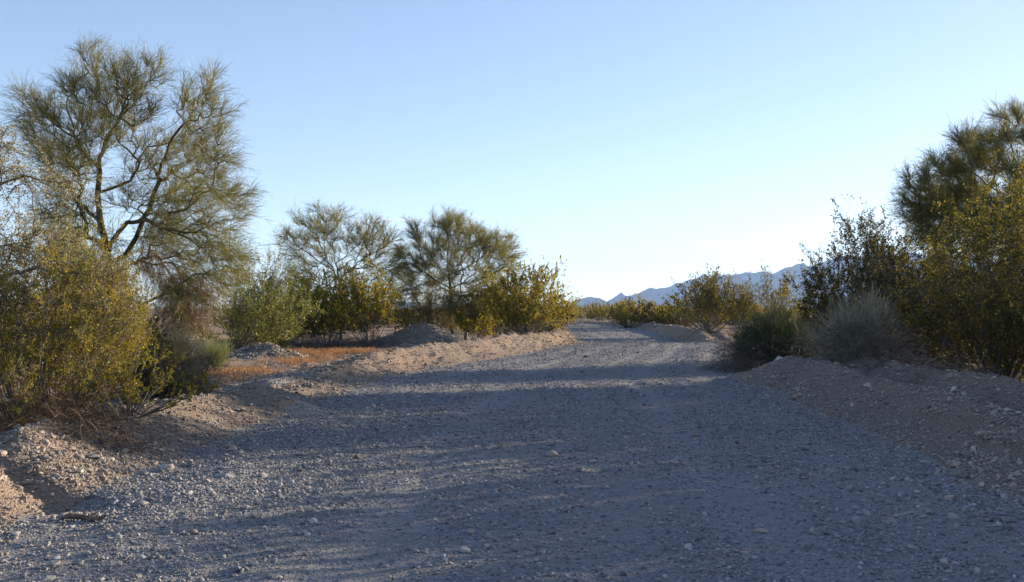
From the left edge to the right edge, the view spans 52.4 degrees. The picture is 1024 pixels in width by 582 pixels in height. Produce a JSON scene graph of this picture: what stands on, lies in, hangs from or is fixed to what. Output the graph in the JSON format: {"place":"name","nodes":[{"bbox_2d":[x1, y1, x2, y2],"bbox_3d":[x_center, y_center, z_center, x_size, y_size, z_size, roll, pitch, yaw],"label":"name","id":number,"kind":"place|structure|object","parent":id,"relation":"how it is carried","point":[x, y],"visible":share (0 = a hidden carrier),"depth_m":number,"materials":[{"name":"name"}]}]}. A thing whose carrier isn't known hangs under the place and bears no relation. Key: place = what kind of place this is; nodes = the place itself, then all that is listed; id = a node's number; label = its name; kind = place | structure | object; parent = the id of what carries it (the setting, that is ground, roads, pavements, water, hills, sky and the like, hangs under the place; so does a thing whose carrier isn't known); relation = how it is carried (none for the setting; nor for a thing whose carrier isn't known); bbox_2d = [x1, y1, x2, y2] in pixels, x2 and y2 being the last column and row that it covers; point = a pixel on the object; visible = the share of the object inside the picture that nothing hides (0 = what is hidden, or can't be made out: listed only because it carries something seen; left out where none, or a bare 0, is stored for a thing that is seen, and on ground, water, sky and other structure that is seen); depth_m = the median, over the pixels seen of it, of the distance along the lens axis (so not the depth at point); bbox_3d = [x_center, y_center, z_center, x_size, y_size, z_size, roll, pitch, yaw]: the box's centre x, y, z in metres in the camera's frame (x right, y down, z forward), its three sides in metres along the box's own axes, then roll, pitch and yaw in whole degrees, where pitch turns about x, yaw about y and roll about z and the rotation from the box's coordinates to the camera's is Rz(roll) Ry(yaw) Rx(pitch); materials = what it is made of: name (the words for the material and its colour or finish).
{"place":"outdoors","nodes":[
{"label":"outdoors","id":0,"kind":"place"},
{"bbox_2d":[0,331,580,526],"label":"terrain bank","id":1,"kind":"structure","parent":0,"point":[396,356],"depth_m":13.95,"materials":[{"name":"soil"}]},
{"bbox_2d":[19,495,26,502],"bbox_3d":[-4.033,1.719,8.584,0.061,0.073,0.068,0,-1,-27],"label":"rock","id":2,"kind":"object","parent":1,"relation":"on","point":[23,498],"visible":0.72,"depth_m":8.57,"materials":[{"name":"grey stone"}]},
{"bbox_2d":[50,474,60,478],"bbox_3d":[-4.092,1.666,9.334,0.100,0.060,0.081,0,-1,-26],"label":"rock","id":3,"kind":"object","parent":1,"relation":"on","point":[55,476],"visible":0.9,"depth_m":9.31,"materials":[{"name":"grey stone"}]},
{"bbox_2d":[72,431,83,439],"bbox_3d":[-4.450,1.489,10.675,0.134,0.102,0.093,0,-1,13],"label":"rock","id":4,"kind":"object","parent":1,"relation":"on","point":[77,437],"visible":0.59,"depth_m":10.64,"materials":[{"name":"stone"}]},
{"bbox_2d":[0,209,171,430],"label":"creosote bush","id":5,"kind":"object","parent":1,"relation":"on","point":[100,352],"visible":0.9,"depth_m":11.41,"materials":[{"name":"green plant"}]},
{"bbox_2d":[63,346,219,417],"bbox_3d":[-4.264,1.079,12.080,1.648,0.851,1.552,-1,-1,36],"label":"creosote bush","id":6,"kind":"object","parent":1,"relation":"on","point":[151,384],"visible":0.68,"depth_m":12.32,"materials":[{"name":"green plant"}]},
{"bbox_2d":[472,248,582,334],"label":"creosote bush","id":7,"kind":"object","parent":1,"relation":"on","point":[513,305],"visible":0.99,"depth_m":43.55,"materials":[{"name":"green plant"}]},
{"bbox_2d":[0,309,1023,581],"bbox_3d":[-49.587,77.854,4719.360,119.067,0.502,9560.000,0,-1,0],"label":"road","id":8,"kind":"structure","parent":0,"point":[418,529],"depth_m":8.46,"materials":[{"name":"grey gravel"}]},
{"bbox_2d":[61,511,105,521],"bbox_3d":[-3.188,1.681,7.761,0.328,0.072,0.075,0,-1,-4],"label":"stick","id":9,"kind":"object","parent":8,"relation":"on","point":[92,518],"visible":1,"depth_m":7.75,"materials":[{"name":"brown wood"}]},
{"bbox_2d":[115,533,121,539],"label":"rock","id":10,"kind":"object","parent":8,"relation":"on","point":[118,536],"visible":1,"depth_m":7.07,"materials":[{"name":"grey stone"}]},
{"bbox_2d":[131,500,147,505],"bbox_3d":[-2.972,1.702,8.318,0.132,0.055,0.127,0,-1,-18],"label":"rock","id":11,"kind":"object","parent":8,"relation":"on","point":[140,502],"visible":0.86,"depth_m":8.28,"materials":[{"name":"grey stone"}]},
{"bbox_2d":[162,530,172,534],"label":"rock","id":12,"kind":"object","parent":8,"relation":"on","point":[170,532],"visible":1,"depth_m":7.28,"materials":[{"name":"grey stone"}]},
{"bbox_2d":[176,549,183,553],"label":"rock","id":13,"kind":"object","parent":8,"relation":"on","point":[180,551],"visible":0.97,"depth_m":6.76,"materials":[{"name":"grey stone"}]},
{"bbox_2d":[188,529,197,533],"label":"rock","id":14,"kind":"object","parent":8,"relation":"on","point":[193,531],"visible":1,"depth_m":7.33,"materials":[{"name":"stone"}]},
{"bbox_2d":[221,473,232,477],"bbox_3d":[-2.669,1.731,9.736,0.132,0.055,0.089,0,-1,9],"label":"rock","id":15,"kind":"object","parent":8,"relation":"on","point":[226,474],"visible":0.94,"depth_m":9.72,"materials":[{"name":"grey stone"}]},
{"bbox_2d":[457,546,469,552],"bbox_3d":[-0.316,1.694,6.805,0.085,0.043,0.068,0,-1,8],"label":"rock","id":16,"kind":"object","parent":8,"relation":"on","point":[462,549],"visible":1,"depth_m":6.79,"materials":[{"name":"grey stone"}]},
{"bbox_2d":[466,529,475,532],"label":"rock","id":17,"kind":"object","parent":8,"relation":"on","point":[470,530],"visible":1,"depth_m":7.41,"materials":[{"name":"grey stone"}]},
{"bbox_2d":[547,450,557,456],"bbox_3d":[0.434,1.748,11.121,0.124,0.087,0.099,0,-1,-20],"label":"rock","id":18,"kind":"object","parent":8,"relation":"on","point":[551,453],"visible":0.87,"depth_m":11.09,"materials":[{"name":"grey stone"}]},
{"bbox_2d":[753,528,767,533],"bbox_3d":[1.818,1.752,7.614,0.116,0.035,0.096,0,-1,19],"label":"rock","id":19,"kind":"object","parent":8,"relation":"on","point":[761,530],"visible":1,"depth_m":7.58,"materials":[{"name":"grey stone"}]},
{"bbox_2d":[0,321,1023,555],"bbox_3d":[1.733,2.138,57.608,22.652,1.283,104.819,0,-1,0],"label":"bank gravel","id":20,"kind":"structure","parent":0,"point":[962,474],"depth_m":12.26,"materials":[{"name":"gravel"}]},
{"bbox_2d":[0,308,1023,414],"bbox_3d":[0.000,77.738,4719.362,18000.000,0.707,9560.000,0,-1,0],"label":"ground","id":21,"kind":"structure","parent":0,"point":[697,336],"depth_m":53.86,"materials":[{"name":"soil"}]},
{"bbox_2d":[0,117,154,403],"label":"bush","id":22,"kind":"object","parent":21,"relation":"on","point":[14,247],"visible":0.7,"depth_m":11.76,"materials":[{"name":"green plant"}]},
{"bbox_2d":[4,208,155,411],"bbox_3d":[-5.533,0.289,13.317,2.049,2.659,1.707,0,-1,0],"label":"creosote bush","id":23,"kind":"object","parent":21,"relation":"on","point":[133,282],"visible":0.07,"depth_m":13.26,"materials":[{"name":"green plant"}]},
{"bbox_2d":[0,366,179,457],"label":"dead brush","id":24,"kind":"object","parent":21,"relation":"on","point":[70,411],"visible":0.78,"depth_m":10.95,"materials":[{"name":"brown plant"}]},
{"bbox_2d":[0,227,190,401],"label":"creosote bush","id":25,"kind":"object","parent":21,"relation":"on","point":[152,340],"visible":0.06,"depth_m":15.35,"materials":[{"name":"green plant"}]},
{"bbox_2d":[50,256,157,393],"bbox_3d":[-6.892,0.615,17.588,2.066,2.438,2.036,0,-1,0],"label":"creosote bush","id":26,"kind":"object","parent":21,"relation":"on","point":[152,289],"visible":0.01,"depth_m":17.49,"materials":[{"name":"green plant"}]},
{"bbox_2d":[0,31,274,354],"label":"palo verde tree","id":27,"kind":"object","parent":21,"relation":"on","point":[177,292],"visible":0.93,"depth_m":23.30,"materials":[{"name":"green plant"}]},
{"bbox_2d":[105,314,233,400],"bbox_3d":[-5.575,1.195,16.781,2.166,1.913,2.260,0,-1,0],"label":"twiggy bush","id":28,"kind":"object","parent":21,"relation":"on","point":[187,365],"visible":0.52,"depth_m":16.51,"materials":[{"name":"plant"}]},
{"bbox_2d":[193,327,236,370],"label":"grass tuft","id":29,"kind":"object","parent":21,"relation":"on","point":[221,355],"visible":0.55,"depth_m":25.40,"materials":[{"name":"green plant"}]},
{"bbox_2d":[187,305,302,348],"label":"feathery shrub","id":30,"kind":"object","parent":21,"relation":"on","point":[244,332],"visible":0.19,"depth_m":35.72,"materials":[{"name":"green plant"}]},
{"bbox_2d":[227,343,301,358],"bbox_3d":[-7.960,1.906,32.946,2.920,0.502,2.788,0,-1,0],"label":"gravel mound","id":31,"kind":"object","parent":21,"relation":"on","point":[261,349],"visible":0.41,"depth_m":32.39,"materials":[{"name":"grey gravel"}]},
{"bbox_2d":[221,285,308,339],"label":"creosote bush","id":32,"kind":"object","parent":21,"relation":"on","point":[246,318],"depth_m":49.08,"materials":[{"name":"green plant"}]},
{"bbox_2d":[215,230,329,351],"bbox_3d":[-7.915,0.066,34.053,3.990,4.351,3.806,-1,-1,31],"label":"feathery shrub","id":33,"kind":"object","parent":21,"relation":"on","point":[263,307],"visible":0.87,"depth_m":33.69,"materials":[{"name":"green plant"}]},
{"bbox_2d":[255,323,304,347],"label":"grass tuft","id":34,"kind":"object","parent":21,"relation":"on","point":[284,344],"visible":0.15,"depth_m":38.26,"materials":[{"name":"green plant"}]},
{"bbox_2d":[246,334,317,347],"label":"dead brush","id":35,"kind":"object","parent":21,"relation":"on","point":[292,343],"visible":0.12,"depth_m":40.76,"materials":[{"name":"brown plant"}]},
{"bbox_2d":[235,267,329,341],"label":"creosote bush","id":36,"kind":"object","parent":21,"relation":"on","point":[295,279],"visible":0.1,"depth_m":43.68,"materials":[{"name":"green plant"}]},
{"bbox_2d":[199,346,391,383],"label":"dry ground cover","id":37,"kind":"object","parent":21,"relation":"on","point":[323,352],"visible":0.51,"depth_m":30.12,"materials":[{"name":"brown plant"}]},
{"bbox_2d":[262,283,366,341],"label":"creosote bush","id":38,"kind":"object","parent":21,"relation":"on","point":[317,330],"visible":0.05,"depth_m":47.59,"materials":[{"name":"green plant"}]},
{"bbox_2d":[284,263,364,343],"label":"creosote bush","id":39,"kind":"object","parent":21,"relation":"on","point":[328,320],"visible":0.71,"depth_m":42.22,"materials":[{"name":"green plant"}]},
{"bbox_2d":[261,194,417,338],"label":"palo verde tree","id":40,"kind":"object","parent":21,"relation":"on","point":[325,232],"visible":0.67,"depth_m":49.35,"materials":[{"name":"green plant"}]},
{"bbox_2d":[287,325,412,348],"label":"mound","id":41,"kind":"object","parent":21,"relation":"on","point":[335,342],"visible":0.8,"depth_m":40.27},
{"bbox_2d":[346,308,394,329],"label":"creosote bush","id":42,"kind":"object","parent":21,"relation":"on","point":[377,324],"visible":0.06,"depth_m":74.52,"materials":[{"name":"green plant"}]},
{"bbox_2d":[320,246,421,344],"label":"creosote bush","id":43,"kind":"object","parent":21,"relation":"on","point":[357,300],"visible":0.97,"depth_m":41.90,"materials":[{"name":"green plant"}]},
{"bbox_2d":[347,304,394,332],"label":"creosote bush","id":44,"kind":"object","parent":21,"relation":"on","point":[372,323],"visible":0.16,"depth_m":64.26,"materials":[{"name":"green plant"}]},
{"bbox_2d":[380,299,408,327],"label":"creosote bush","id":45,"kind":"object","parent":21,"relation":"on","point":[390,325],"visible":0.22,"depth_m":80.50,"materials":[{"name":"green plant"}]},
{"bbox_2d":[374,323,463,344],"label":"gravel mound","id":46,"kind":"object","parent":21,"relation":"on","point":[421,328],"visible":0.56,"depth_m":42.99,"materials":[{"name":"grey gravel"}]},
{"bbox_2d":[392,295,459,329],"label":"creosote bush","id":47,"kind":"object","parent":21,"relation":"on","point":[396,311],"visible":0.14,"depth_m":48.57,"materials":[{"name":"green plant"}]},
{"bbox_2d":[379,200,532,336],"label":"palo verde tree","id":48,"kind":"object","parent":21,"relation":"on","point":[420,263],"visible":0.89,"depth_m":46.79,"materials":[{"name":"green plant"}]},
{"bbox_2d":[449,287,503,339],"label":"creosote bush","id":49,"kind":"object","parent":21,"relation":"on","point":[464,320],"visible":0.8,"depth_m":45.70,"materials":[{"name":"green plant"}]},
{"bbox_2d":[468,318,514,334],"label":"creosote bush","id":50,"kind":"object","parent":21,"relation":"on","point":[497,328],"visible":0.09,"depth_m":64.54,"materials":[{"name":"green plant"}]},
{"bbox_2d":[468,266,520,336],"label":"creosote bush","id":51,"kind":"object","parent":21,"relation":"on","point":[499,326],"visible":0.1,"depth_m":47.03,"materials":[{"name":"green plant"}]},
{"bbox_2d":[482,308,523,333],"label":"creosote bush","id":52,"kind":"object","parent":21,"relation":"on","point":[511,330],"visible":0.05,"depth_m":66.45,"materials":[{"name":"green plant"}]},
{"bbox_2d":[0,337,1020,476],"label":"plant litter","id":53,"kind":"object","parent":21,"relation":"on","point":[457,351],"visible":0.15,"depth_m":19.55,"materials":[{"name":"brown plant"}]},
{"bbox_2d":[520,302,576,327],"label":"creosote bush","id":54,"kind":"object","parent":21,"relation":"on","point":[572,315],"visible":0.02,"depth_m":72.67,"materials":[{"name":"green plant"}]},
{"bbox_2d":[531,313,566,331],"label":"creosote bush","id":55,"kind":"object","parent":21,"relation":"on","point":[551,329],"visible":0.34,"depth_m":66.62,"materials":[{"name":"plant"}]},
{"bbox_2d":[544,296,578,324],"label":"creosote bush","id":56,"kind":"object","parent":21,"relation":"on","point":[570,312],"visible":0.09,"depth_m":89.81,"materials":[{"name":"green plant"}]},
{"bbox_2d":[554,303,580,326],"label":"creosote bush","id":57,"kind":"object","parent":21,"relation":"on","point":[570,322],"visible":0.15,"depth_m":87.89,"materials":[{"name":"green plant"}]},
{"bbox_2d":[564,296,595,324],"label":"creosote bush","id":58,"kind":"object","parent":21,"relation":"on","point":[583,312],"visible":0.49,"depth_m":95.14,"materials":[{"name":"green plant"}]},
{"bbox_2d":[585,308,598,318],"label":"creosote bush","id":59,"kind":"object","parent":21,"relation":"on","point":[587,315],"visible":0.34,"depth_m":149.62,"materials":[{"name":"plant"}]},
{"bbox_2d":[585,299,614,319],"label":"creosote bush","id":60,"kind":"object","parent":21,"relation":"on","point":[602,315],"visible":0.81,"depth_m":129.67,"materials":[{"name":"green plant"}]},
{"bbox_2d":[606,297,651,327],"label":"creosote bush","id":61,"kind":"object","parent":21,"relation":"on","point":[621,317],"visible":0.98,"depth_m":81.62,"materials":[{"name":"green plant"}]},
{"bbox_2d":[614,293,651,320],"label":"creosote bush","id":62,"kind":"object","parent":21,"relation":"on","point":[638,300],"visible":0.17,"depth_m":111.72,"materials":[{"name":"green plant"}]},
{"bbox_2d":[633,300,677,322],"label":"creosote bush","id":63,"kind":"object","parent":21,"relation":"on","point":[644,309],"visible":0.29,"depth_m":82.00,"materials":[{"name":"green plant"}]},
{"bbox_2d":[647,303,686,323],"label":"creosote bush","id":64,"kind":"object","parent":21,"relation":"on","point":[663,313],"visible":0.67,"depth_m":77.70,"materials":[{"name":"green plant"}]},
{"bbox_2d":[660,296,692,322],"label":"creosote bush","id":65,"kind":"object","parent":21,"relation":"on","point":[678,305],"visible":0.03,"depth_m":109.56,"materials":[{"name":"green plant"}]},
{"bbox_2d":[662,311,696,326],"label":"creosote bush","id":66,"kind":"object","parent":21,"relation":"on","point":[680,323],"visible":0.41,"depth_m":77.65,"materials":[{"name":"plant"}]},
{"bbox_2d":[669,278,737,329],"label":"creosote bush","id":67,"kind":"object","parent":21,"relation":"on","point":[713,319],"visible":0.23,"depth_m":61.95,"materials":[{"name":"green plant"}]},
{"bbox_2d":[658,261,759,333],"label":"creosote bush","id":68,"kind":"object","parent":21,"relation":"on","point":[711,294],"visible":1,"depth_m":56.80,"materials":[{"name":"green plant"}]},
{"bbox_2d":[690,342,774,373],"bbox_3d":[5.683,1.894,25.884,2.760,1.342,2.570,1,-1,-39],"label":"dead brush","id":69,"kind":"object","parent":21,"relation":"on","point":[741,368],"visible":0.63,"depth_m":25.73,"materials":[{"name":"brown plant"}]},
{"bbox_2d":[719,307,758,324],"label":"creosote bush","id":70,"kind":"object","parent":21,"relation":"on","point":[729,323],"visible":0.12,"depth_m":92.49,"materials":[{"name":"green plant"}]},
{"bbox_2d":[717,311,767,365],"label":"twiggy bush","id":71,"kind":"object","parent":21,"relation":"on","point":[734,345],"depth_m":28.49,"materials":[{"name":"plant"}]},
{"bbox_2d":[746,295,764,320],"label":"creosote bush","id":72,"kind":"object","parent":21,"relation":"on","point":[757,307],"visible":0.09,"depth_m":109.09,"materials":[{"name":"green plant"}]},
{"bbox_2d":[693,293,826,370],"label":"broom bush","id":73,"kind":"object","parent":21,"relation":"on","point":[771,338],"visible":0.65,"depth_m":26.54,"materials":[{"name":"green plant"}]},
{"bbox_2d":[729,257,813,325],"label":"creosote bush","id":74,"kind":"object","parent":21,"relation":"on","point":[777,294],"visible":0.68,"depth_m":58.69,"materials":[{"name":"green plant"}]},
{"bbox_2d":[761,298,787,310],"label":"creosote bush","id":75,"kind":"object","parent":21,"relation":"on","point":[769,305],"visible":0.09,"depth_m":148.61,"materials":[{"name":"green plant"}]},
{"bbox_2d":[781,300,836,328],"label":"creosote bush","id":76,"kind":"object","parent":21,"relation":"on","point":[799,314],"visible":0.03,"depth_m":63.92,"materials":[{"name":"green plant"}]},
{"bbox_2d":[774,287,849,352],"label":"creosote bush","id":77,"kind":"object","parent":21,"relation":"on","point":[804,311],"visible":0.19,"depth_m":31.69,"materials":[{"name":"green plant"}]},
{"bbox_2d":[779,191,944,331],"bbox_3d":[10.780,-0.469,30.872,5.372,5.160,4.838,1,-1,-41],"label":"creosote bush","id":78,"kind":"object","parent":21,"relation":"on","point":[873,246],"visible":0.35,"depth_m":30.83,"materials":[{"name":"green plant"}]},
{"bbox_2d":[828,196,1006,370],"bbox_3d":[9.442,-0.047,23.448,4.464,4.032,3.905,0,-1,0],"label":"creosote bush","id":79,"kind":"object","parent":21,"relation":"on","point":[893,282],"visible":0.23,"depth_m":23.28,"materials":[{"name":"green plant"}]},
{"bbox_2d":[848,337,1012,376],"bbox_3d":[7.730,1.523,19.298,3.517,1.520,2.230,0,-1,0],"label":"dead brush","id":80,"kind":"object","parent":21,"relation":"on","point":[906,358],"visible":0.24,"depth_m":19.18,"materials":[{"name":"brown plant"}]},
{"bbox_2d":[877,93,1023,261],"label":"palo verde tree","id":81,"kind":"object","parent":21,"relation":"on","point":[978,151],"visible":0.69,"depth_m":26.57,"materials":[{"name":"green plant"}]},
{"bbox_2d":[879,143,1023,381],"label":"creosote bush","id":82,"kind":"object","parent":21,"relation":"on","point":[999,329],"visible":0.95,"depth_m":19.62,"materials":[{"name":"green plant"}]},
{"bbox_2d":[882,326,1023,385],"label":"dead brush","id":83,"kind":"object","parent":21,"relation":"on","point":[940,363],"visible":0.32,"depth_m":16.40,"materials":[{"name":"brown plant"}]},
{"bbox_2d":[995,261,1023,320],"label":"creosote bush","id":84,"kind":"object","parent":21,"relation":"on","point":[1022,292],"visible":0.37,"depth_m":17.87,"materials":[{"name":"green plant"}]},
{"bbox_2d":[1003,290,1023,321],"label":"creosote bush","id":85,"kind":"object","parent":21,"relation":"on","point":[1012,305],"visible":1,"depth_m":14.62,"materials":[{"name":"green plant"}]},
{"bbox_2d":[0,0,1023,307],"label":"sky","id":86,"kind":"structure","parent":0,"point":[637,144],"materials":[{"name":"blue"}]},
{"bbox_2d":[368,249,982,307],"bbox_3d":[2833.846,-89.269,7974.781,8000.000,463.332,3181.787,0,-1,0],"label":"mountains","id":87,"kind":"structure","parent":0,"point":[648,294],"depth_m":7813.03,"materials":[{"name":"grey stone"}]},
{"bbox_2d":[733,355,1023,495],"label":"terrain bank","id":88,"kind":"structure","parent":0,"point":[837,389],"depth_m":13.93,"materials":[{"name":"brown soil"}]},
{"bbox_2d":[788,278,948,365],"bbox_3d":[7.403,0.959,21.580,3.398,2.477,3.338,0,-1,27],"label":"twiggy bush","id":89,"kind":"object","parent":88,"relation":"on","point":[857,331],"visible":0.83,"depth_m":21.21,"materials":[{"name":"green plant"}]}
]}

